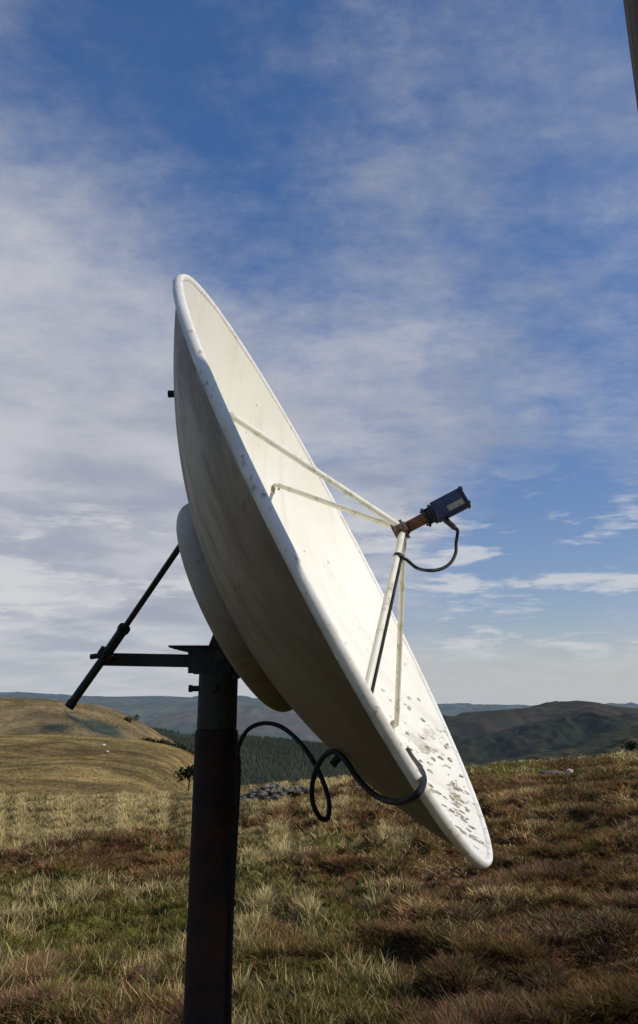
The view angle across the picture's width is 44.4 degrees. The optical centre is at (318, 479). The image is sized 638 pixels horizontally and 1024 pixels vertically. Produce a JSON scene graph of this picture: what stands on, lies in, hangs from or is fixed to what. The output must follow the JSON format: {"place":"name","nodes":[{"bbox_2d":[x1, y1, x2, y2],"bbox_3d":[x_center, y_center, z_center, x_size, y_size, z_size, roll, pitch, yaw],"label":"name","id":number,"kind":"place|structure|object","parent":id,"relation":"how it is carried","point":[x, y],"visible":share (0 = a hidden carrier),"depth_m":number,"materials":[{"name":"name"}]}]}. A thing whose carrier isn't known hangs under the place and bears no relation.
{"place":"outdoors","nodes":[
{"label":"outdoors","id":0,"kind":"place"},
{"bbox_2d":[0,697,179,747],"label":"hillside","id":1,"kind":"structure","parent":0,"point":[111,730],"depth_m":472.21,"materials":[{"name":"plant"}]},
{"bbox_2d":[123,714,139,722],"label":"hawthorn tree","id":2,"kind":"object","parent":1,"relation":"on","point":[130,718],"visible":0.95,"depth_m":573.89,"materials":[{"name":"green plant"}]},
{"bbox_2d":[0,697,193,795],"bbox_3d":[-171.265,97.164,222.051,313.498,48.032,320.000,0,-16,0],"label":"hillside","id":3,"kind":"structure","parent":0,"point":[104,771],"depth_m":183.34,"materials":[{"name":"brown plant"}]},
{"bbox_2d":[143,738,158,742],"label":"broadleaf tree","id":4,"kind":"object","parent":3,"relation":"on","point":[154,741],"visible":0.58,"depth_m":317.63,"materials":[{"name":"green plant"}]},
{"bbox_2d":[161,738,174,746],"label":"broadleaf tree","id":5,"kind":"object","parent":3,"relation":"on","point":[167,742],"visible":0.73,"depth_m":317.55,"materials":[{"name":"green plant"}]},
{"bbox_2d":[168,742,183,747],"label":"broadleaf tree","id":6,"kind":"object","parent":3,"relation":"on","point":[176,744],"visible":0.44,"depth_m":317.75,"materials":[{"name":"green plant"}]},
{"bbox_2d":[174,764,193,790],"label":"hawthorn tree","id":7,"kind":"object","parent":3,"relation":"on","point":[188,773],"visible":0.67,"depth_m":88.87,"materials":[{"name":"green plant"}]},
{"bbox_2d":[144,704,321,742],"bbox_3d":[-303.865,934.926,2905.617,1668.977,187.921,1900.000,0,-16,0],"label":"heather hill","id":8,"kind":"structure","parent":0,"point":[247,716],"depth_m":2622.39,"materials":[{"name":"green plant"}]},
{"bbox_2d":[164,733,344,783],"bbox_3d":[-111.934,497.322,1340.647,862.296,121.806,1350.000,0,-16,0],"label":"wooded hill","id":9,"kind":"structure","parent":0,"point":[186,735],"depth_m":1354.38,"materials":[{"name":"green plant"}]},
{"bbox_2d":[150,726,351,785],"bbox_3d":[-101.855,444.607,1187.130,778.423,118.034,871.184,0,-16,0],"label":"conifer plantation","id":10,"kind":"object","parent":9,"relation":"on","point":[273,768],"visible":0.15,"depth_m":1294.41,"materials":[{"name":"green plant"}]},
{"bbox_2d":[77,700,459,722],"bbox_3d":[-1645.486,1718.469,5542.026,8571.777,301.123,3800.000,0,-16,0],"label":"hills","id":11,"kind":"structure","parent":0,"point":[145,712],"depth_m":5511.84,"materials":[{"name":"green plant"}]},
{"bbox_2d":[0,752,637,1023],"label":"moorland","id":12,"kind":"structure","parent":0,"point":[126,847],"depth_m":9.27,"materials":[{"name":"brown plant"}]},
{"bbox_2d":[240,784,308,801],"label":"stone wall","id":13,"kind":"structure","parent":12,"relation":"on","point":[268,792],"depth_m":24.52,"materials":[{"name":"grey stone"}]},
{"bbox_2d":[65,274,492,1023],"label":"satellite dish","id":14,"kind":"object","parent":12,"relation":"on","point":[295,602],"visible":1,"depth_m":2.11,"materials":[{"name":"paint"}]},
{"bbox_2d":[0,750,637,1023],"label":"heather","id":15,"kind":"object","parent":12,"relation":"on","point":[568,1005],"visible":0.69,"depth_m":7.09,"materials":[{"name":"brown plant"}]},
{"bbox_2d":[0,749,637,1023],"bbox_3d":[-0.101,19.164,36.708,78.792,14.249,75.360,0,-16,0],"label":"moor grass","id":16,"kind":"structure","parent":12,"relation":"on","point":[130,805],"depth_m":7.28,"materials":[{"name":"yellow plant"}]},
{"bbox_2d":[538,770,564,774],"bbox_3d":[10.161,12.855,34.150,1.039,0.211,0.650,4,-16,-13],"label":"boulder","id":17,"kind":"object","parent":12,"relation":"on","point":[552,772],"visible":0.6,"depth_m":33.97,"materials":[{"name":"stone"}]},
{"bbox_2d":[623,0,637,109],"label":"wooden pole","id":18,"kind":"object","parent":12,"relation":"on","point":[631,11],"depth_m":1.34,"materials":[{"name":"brown wood"}]},
{"bbox_2d":[0,692,637,712],"bbox_3d":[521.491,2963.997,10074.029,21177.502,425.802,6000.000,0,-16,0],"label":"distant hills","id":19,"kind":"structure","parent":0,"point":[460,707],"depth_m":9545.30,"materials":[{"name":"green plant"}]},
{"bbox_2d":[0,0,637,705],"label":"sky","id":20,"kind":"structure","parent":0,"point":[416,220],"materials":[{"name":"blue"}]},
{"bbox_2d":[442,701,637,736],"bbox_3d":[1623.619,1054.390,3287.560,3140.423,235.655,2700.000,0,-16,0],"label":"mountain","id":21,"kind":"structure","parent":0,"point":[474,724],"depth_m":3038.90,"materials":[{"name":"green plant"}]},
{"bbox_2d":[451,712,637,762],"bbox_3d":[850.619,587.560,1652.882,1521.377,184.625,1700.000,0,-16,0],"label":"moor ridge","id":22,"kind":"structure","parent":0,"point":[552,734],"depth_m":1641.02,"materials":[{"name":"green plant"}]},
{"bbox_2d":[463,725,637,765],"bbox_3d":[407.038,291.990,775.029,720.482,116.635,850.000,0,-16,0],"label":"ridge","id":23,"kind":"structure","parent":0,"point":[604,743],"depth_m":919.11,"materials":[{"name":"green plant"}]},
{"bbox_2d":[619,740,637,750],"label":"broadleaf tree","id":24,"kind":"object","parent":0,"point":[631,746],"visible":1,"depth_m":141.95,"materials":[{"name":"green plant"}]}
]}

